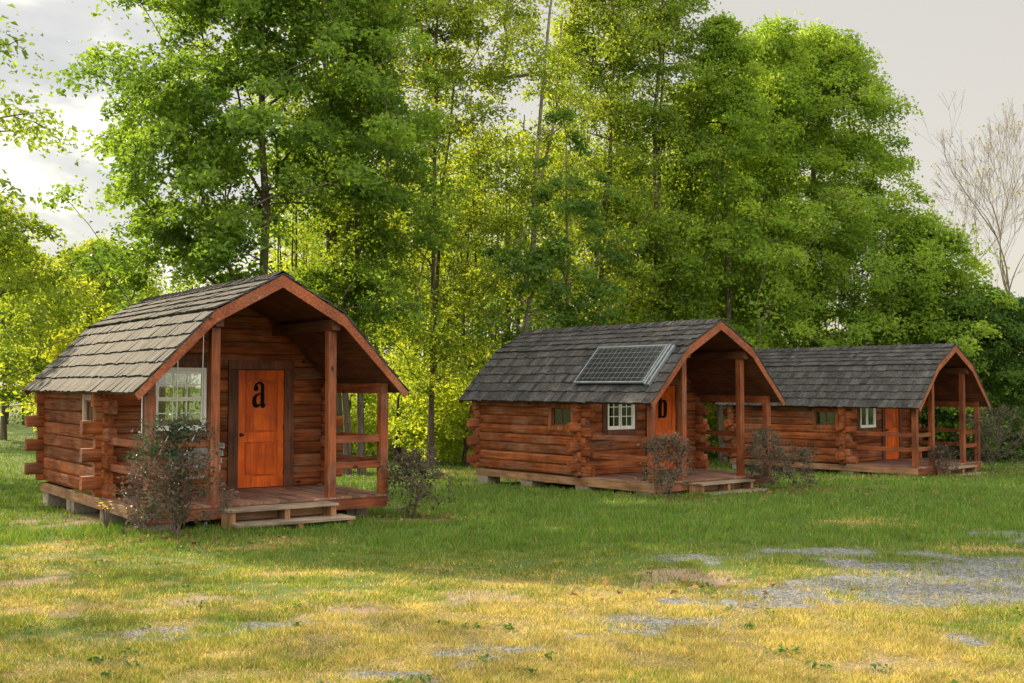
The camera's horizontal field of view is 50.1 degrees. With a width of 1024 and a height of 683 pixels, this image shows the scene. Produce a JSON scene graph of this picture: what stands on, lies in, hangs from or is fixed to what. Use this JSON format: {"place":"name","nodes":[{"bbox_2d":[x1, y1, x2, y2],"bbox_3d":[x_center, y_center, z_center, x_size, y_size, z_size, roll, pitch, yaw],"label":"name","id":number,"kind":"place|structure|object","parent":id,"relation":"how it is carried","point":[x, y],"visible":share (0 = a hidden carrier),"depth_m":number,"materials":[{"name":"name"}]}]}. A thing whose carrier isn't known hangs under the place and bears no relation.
{"place":"outdoors","nodes":[
{"label":"outdoors","id":0,"kind":"place"},
{"bbox_2d":[0,433,1023,682],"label":"green grass","id":1,"kind":"structure","parent":0,"point":[648,521],"depth_m":14.11,"materials":[{"name":"green plant"}]},
{"bbox_2d":[0,389,1023,682],"bbox_3d":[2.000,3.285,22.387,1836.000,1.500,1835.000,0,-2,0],"label":"ground","id":2,"kind":"structure","parent":0,"point":[24,431],"depth_m":10.54,"materials":[{"name":"green plant"}]},
{"bbox_2d":[0,232,84,439],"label":"pale tree","id":3,"kind":"object","parent":2,"relation":"on","point":[3,427],"visible":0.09,"depth_m":61.69,"materials":[{"name":"green plant"}]},
{"bbox_2d":[0,3,95,211],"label":"overhanging tree","id":4,"kind":"object","parent":2,"relation":"on","point":[32,129],"visible":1,"depth_m":16.09,"materials":[{"name":"green plant"}]},
{"bbox_2d":[17,327,79,431],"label":"golden bush","id":5,"kind":"object","parent":2,"relation":"on","point":[52,353],"visible":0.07,"depth_m":43.46,"materials":[{"name":"yellow plant"}]},
{"bbox_2d":[0,193,127,415],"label":"pale tree","id":6,"kind":"object","parent":2,"relation":"on","point":[19,281],"visible":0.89,"depth_m":29.02,"materials":[{"name":"green plant"}]},
{"bbox_2d":[0,233,200,428],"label":"pale tree","id":7,"kind":"object","parent":2,"relation":"on","point":[111,296],"visible":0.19,"depth_m":52.67,"materials":[{"name":"green plant"}]},
{"bbox_2d":[0,238,209,425],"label":"distant woodland","id":8,"kind":"object","parent":2,"relation":"on","point":[180,406],"visible":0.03,"depth_m":87.54,"materials":[{"name":"green plant"}]},
{"bbox_2d":[98,501,113,527],"bbox_3d":[-5.875,2.536,15.860,0.247,0.443,0.197,0,-2,0],"label":"yellow flower","id":9,"kind":"object","parent":2,"relation":"on","point":[106,522],"visible":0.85,"depth_m":15.86,"materials":[{"name":"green plant"}]},
{"bbox_2d":[115,458,168,533],"bbox_3d":[-5.259,2.187,15.599,0.854,1.134,0.775,0,-2,0],"label":"shrub","id":10,"kind":"object","parent":2,"relation":"on","point":[135,521],"visible":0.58,"depth_m":15.53,"materials":[{"name":"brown plant"}]},
{"bbox_2d":[105,407,241,539],"bbox_3d":[-4.544,1.783,14.750,1.786,1.819,1.007,1,-2,-14],"label":"shrub","id":11,"kind":"object","parent":2,"relation":"on","point":[173,474],"visible":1,"depth_m":14.66,"materials":[{"name":"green plant"}]},
{"bbox_2d":[22,270,409,531],"bbox_3d":[-5.389,1.079,19.366,4.600,4.164,7.286,2,-3,-36],"label":"log cabin","id":12,"kind":"object","parent":2,"relation":"on","point":[287,357],"visible":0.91,"depth_m":18.46,"materials":[{"name":"wood"}]},
{"bbox_2d":[82,394,92,420],"bbox_3d":[-6.931,1.184,18.145,0.122,0.620,0.880,2,-3,-36],"label":"window","id":13,"kind":"structure","parent":12,"relation":"in","point":[87,411],"depth_m":18.39,"materials":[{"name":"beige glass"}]},
{"bbox_2d":[156,367,206,430],"bbox_3d":[-5.570,0.963,18.378,0.880,1.050,0.122,2,-3,-36],"label":"window","id":14,"kind":"structure","parent":12,"relation":"in","point":[180,370],"depth_m":18.44,"materials":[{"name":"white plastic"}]},
{"bbox_2d":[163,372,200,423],"bbox_3d":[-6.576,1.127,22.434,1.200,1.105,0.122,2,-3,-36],"label":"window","id":15,"kind":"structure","parent":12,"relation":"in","point":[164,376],"depth_m":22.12,"materials":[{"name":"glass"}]},
{"bbox_2d":[159,335,224,478],"bbox_3d":[-5.059,0.959,17.279,0.630,2.290,1.240,2,-3,-36],"label":"porch swing","id":16,"kind":"object","parent":12,"relation":"hanging from","point":[203,457],"visible":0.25,"depth_m":16.94,"materials":[{"name":"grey wood"}]},
{"bbox_2d":[238,370,283,487],"bbox_3d":[-4.374,1.519,19.161,0.861,2.038,0.133,2,-3,-36],"label":"door","id":17,"kind":"structure","parent":12,"relation":"in","point":[261,392],"depth_m":19.16,"materials":[{"name":"wood"}]},
{"bbox_2d":[31,0,471,376],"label":"maple tree","id":18,"kind":"object","parent":2,"relation":"on","point":[210,159],"visible":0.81,"depth_m":28.07,"materials":[{"name":"green plant"}]},
{"bbox_2d":[235,0,473,461],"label":"slender tree","id":19,"kind":"object","parent":2,"relation":"on","point":[294,107],"visible":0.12,"depth_m":33.69,"materials":[{"name":"green plant"}]},
{"bbox_2d":[292,0,447,474],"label":"slender tree","id":20,"kind":"object","parent":2,"relation":"on","point":[352,240],"visible":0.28,"depth_m":31.67,"materials":[{"name":"green plant"}]},
{"bbox_2d":[372,444,462,518],"bbox_3d":[-1.596,2.301,17.904,1.591,1.260,1.027,-2,-3,34],"label":"shrub","id":21,"kind":"object","parent":2,"relation":"on","point":[405,466],"visible":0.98,"depth_m":17.77,"materials":[{"name":"green plant"}]},
{"bbox_2d":[335,0,540,468],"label":"slender tree","id":22,"kind":"object","parent":2,"relation":"on","point":[428,387],"visible":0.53,"depth_m":35.71,"materials":[{"name":"green plant"}]},
{"bbox_2d":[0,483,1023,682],"bbox_3d":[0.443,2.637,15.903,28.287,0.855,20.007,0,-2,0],"label":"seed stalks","id":23,"kind":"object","parent":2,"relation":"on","point":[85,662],"visible":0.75,"depth_m":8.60,"materials":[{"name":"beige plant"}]},
{"bbox_2d":[14,527,1023,682],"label":"gravel","id":24,"kind":"structure","parent":2,"relation":"on","point":[728,604],"depth_m":9.79,"materials":[{"name":"grey gravel"}]},
{"bbox_2d":[18,482,1023,682],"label":"weeds","id":25,"kind":"object","parent":2,"relation":"on","point":[129,665],"visible":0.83,"depth_m":7.72,"materials":[{"name":"green plant"}]},
{"bbox_2d":[414,0,629,333],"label":"slender tree","id":26,"kind":"object","parent":2,"relation":"on","point":[514,165],"visible":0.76,"depth_m":35.87,"materials":[{"name":"green plant"}]},
{"bbox_2d":[247,95,808,466],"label":"background woodland","id":27,"kind":"object","parent":2,"relation":"on","point":[408,423],"visible":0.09,"depth_m":48.16,"materials":[{"name":"green plant"}]},
{"bbox_2d":[40,467,1022,605],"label":"leaf litter","id":28,"kind":"object","parent":2,"relation":"on","point":[572,592],"visible":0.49,"depth_m":17.21,"materials":[{"name":"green plant"}]},
{"bbox_2d":[459,100,658,345],"bbox_3d":[1.343,-1.604,32.442,5.435,11.088,4.534,1,-3,-27],"label":"young maple","id":29,"kind":"object","parent":2,"relation":"on","point":[586,209],"visible":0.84,"depth_m":32.28,"materials":[{"name":"green plant"}]},
{"bbox_2d":[498,0,718,329],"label":"slender tree","id":30,"kind":"object","parent":2,"relation":"on","point":[578,24],"visible":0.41,"depth_m":39.68,"materials":[{"name":"green plant"}]},
{"bbox_2d":[458,318,785,495],"bbox_3d":[2.658,1.619,26.700,4.600,4.107,7.289,2,-3,-39],"label":"log cabin","id":31,"kind":"object","parent":2,"relation":"on","point":[540,418],"visible":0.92,"depth_m":25.80,"materials":[{"name":"wood"}]},
{"bbox_2d":[548,403,572,430],"bbox_3d":[1.175,1.751,25.408,0.122,0.620,0.880,2,-3,-39],"label":"window","id":32,"kind":"structure","parent":31,"relation":"in","point":[559,415],"depth_m":25.48,"materials":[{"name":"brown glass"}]},
{"bbox_2d":[608,404,634,429],"bbox_3d":[2.524,1.533,25.705,0.880,1.050,0.122,2,-3,-39],"label":"window","id":33,"kind":"structure","parent":31,"relation":"in","point":[620,416],"depth_m":25.68,"materials":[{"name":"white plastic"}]},
{"bbox_2d":[573,344,675,385],"bbox_3d":[2.484,0.537,24.488,0.884,0.919,2.370,2,-3,-39],"label":"solar panel","id":34,"kind":"object","parent":31,"relation":"attached to","point":[640,364],"visible":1,"depth_m":24.35,"materials":[{"name":"glass"}]},
{"bbox_2d":[656,386,675,469],"bbox_3d":[3.658,2.091,26.566,0.861,2.038,0.066,2,-3,-39],"label":"door","id":35,"kind":"structure","parent":31,"relation":"in","point":[665,407],"depth_m":26.64,"materials":[{"name":"wood"}]},
{"bbox_2d":[556,0,772,325],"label":"slender tree","id":36,"kind":"object","parent":2,"relation":"on","point":[660,33],"visible":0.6,"depth_m":40.16,"materials":[{"name":"green plant"}]},
{"bbox_2d":[635,430,700,500],"bbox_3d":[3.120,2.467,21.762,0.978,1.435,1.635,1,-2,-22],"label":"shrub","id":37,"kind":"object","parent":2,"relation":"on","point":[661,446],"visible":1,"depth_m":21.74,"materials":[{"name":"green plant"}]},
{"bbox_2d":[612,9,850,462],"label":"dark tree","id":38,"kind":"object","parent":2,"relation":"on","point":[730,48],"visible":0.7,"depth_m":40.20,"materials":[{"name":"green plant"}]},
{"bbox_2d":[745,424,788,487],"bbox_3d":[5.685,2.620,24.693,0.984,1.550,1.658,0,-2,0],"label":"shrub","id":39,"kind":"object","parent":2,"relation":"on","point":[761,466],"visible":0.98,"depth_m":24.71,"materials":[{"name":"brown plant"}]},
{"bbox_2d":[614,13,956,345],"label":"crest tree","id":40,"kind":"object","parent":2,"relation":"on","point":[779,33],"visible":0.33,"depth_m":43.45,"materials":[{"name":"green plant"}]},
{"bbox_2d":[768,441,819,489],"bbox_3d":[6.550,2.856,25.252,1.113,1.155,1.778,-1,-3,28],"label":"shrub","id":41,"kind":"object","parent":2,"relation":"on","point":[801,454],"visible":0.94,"depth_m":25.10,"materials":[{"name":"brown plant"}]},
{"bbox_2d":[616,10,1023,446],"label":"cone tree","id":42,"kind":"object","parent":2,"relation":"on","point":[843,66],"visible":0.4,"depth_m":44.19,"materials":[{"name":"green plant"}]},
{"bbox_2d":[714,343,991,475],"bbox_3d":[10.771,2.181,34.420,4.600,4.106,7.506,2,-3,-42],"label":"log cabin","id":43,"kind":"object","parent":2,"relation":"on","point":[850,409],"visible":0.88,"depth_m":33.17,"materials":[{"name":"wood"}]},
{"bbox_2d":[812,408,838,428],"bbox_3d":[9.445,2.306,32.957,0.122,0.620,0.880,2,-3,-42],"label":"window","id":44,"kind":"structure","parent":43,"relation":"in","point":[815,411],"depth_m":32.97,"materials":[{"name":"brown wood"}]},
{"bbox_2d":[860,408,875,427],"bbox_3d":[10.773,2.091,33.338,0.880,1.050,0.122,2,-3,-42],"label":"window","id":45,"kind":"structure","parent":43,"relation":"in","point":[867,415],"depth_m":33.32,"materials":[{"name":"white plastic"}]},
{"bbox_2d":[885,409,898,459],"bbox_3d":[11.872,2.652,34.245,0.861,2.038,0.133,2,-3,-42],"label":"door","id":46,"kind":"structure","parent":43,"relation":"in","point":[892,415],"depth_m":34.26,"materials":[{"name":"wood"}]},
{"bbox_2d":[798,292,1022,450],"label":"edge woodland","id":47,"kind":"object","parent":2,"relation":"on","point":[876,334],"depth_m":61.92,"materials":[{"name":"green plant"}]},
{"bbox_2d":[808,207,1023,460],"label":"shoulder tree","id":48,"kind":"object","parent":2,"relation":"on","point":[914,228],"visible":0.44,"depth_m":42.99,"materials":[{"name":"green plant"}]},
{"bbox_2d":[923,442,962,474],"bbox_3d":[12.329,3.347,31.188,1.178,1.002,0.844,0,-2,0],"label":"shrub","id":49,"kind":"object","parent":2,"relation":"on","point":[940,453],"visible":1,"depth_m":31.18,"materials":[{"name":"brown plant"}]},
{"bbox_2d":[893,282,1023,462],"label":"understory tree","id":50,"kind":"object","parent":2,"relation":"on","point":[1011,324],"visible":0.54,"depth_m":41.43,"materials":[{"name":"green plant"}]},
{"bbox_2d":[895,155,1023,271],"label":"bare tree","id":51,"kind":"object","parent":2,"relation":"on","point":[965,196],"visible":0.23,"depth_m":61.13,"materials":[{"name":"grey plant"}]},
{"bbox_2d":[908,87,1023,412],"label":"bare tree","id":52,"kind":"object","parent":2,"relation":"on","point":[1007,287],"visible":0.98,"depth_m":53.95,"materials":[{"name":"grey plant"}]},
{"bbox_2d":[950,404,1023,471],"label":"shrub","id":53,"kind":"object","parent":2,"relation":"on","point":[987,429],"visible":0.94,"depth_m":33.40,"materials":[{"name":"green plant"}]},
{"bbox_2d":[0,443,1023,682],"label":"dry grass","id":54,"kind":"structure","parent":0,"point":[350,657],"depth_m":8.17,"materials":[{"name":"yellow plant"}]},
{"bbox_2d":[0,0,1023,388],"label":"sky","id":55,"kind":"structure","parent":0,"point":[933,48],"materials":[{"name":"white"}]}
]}

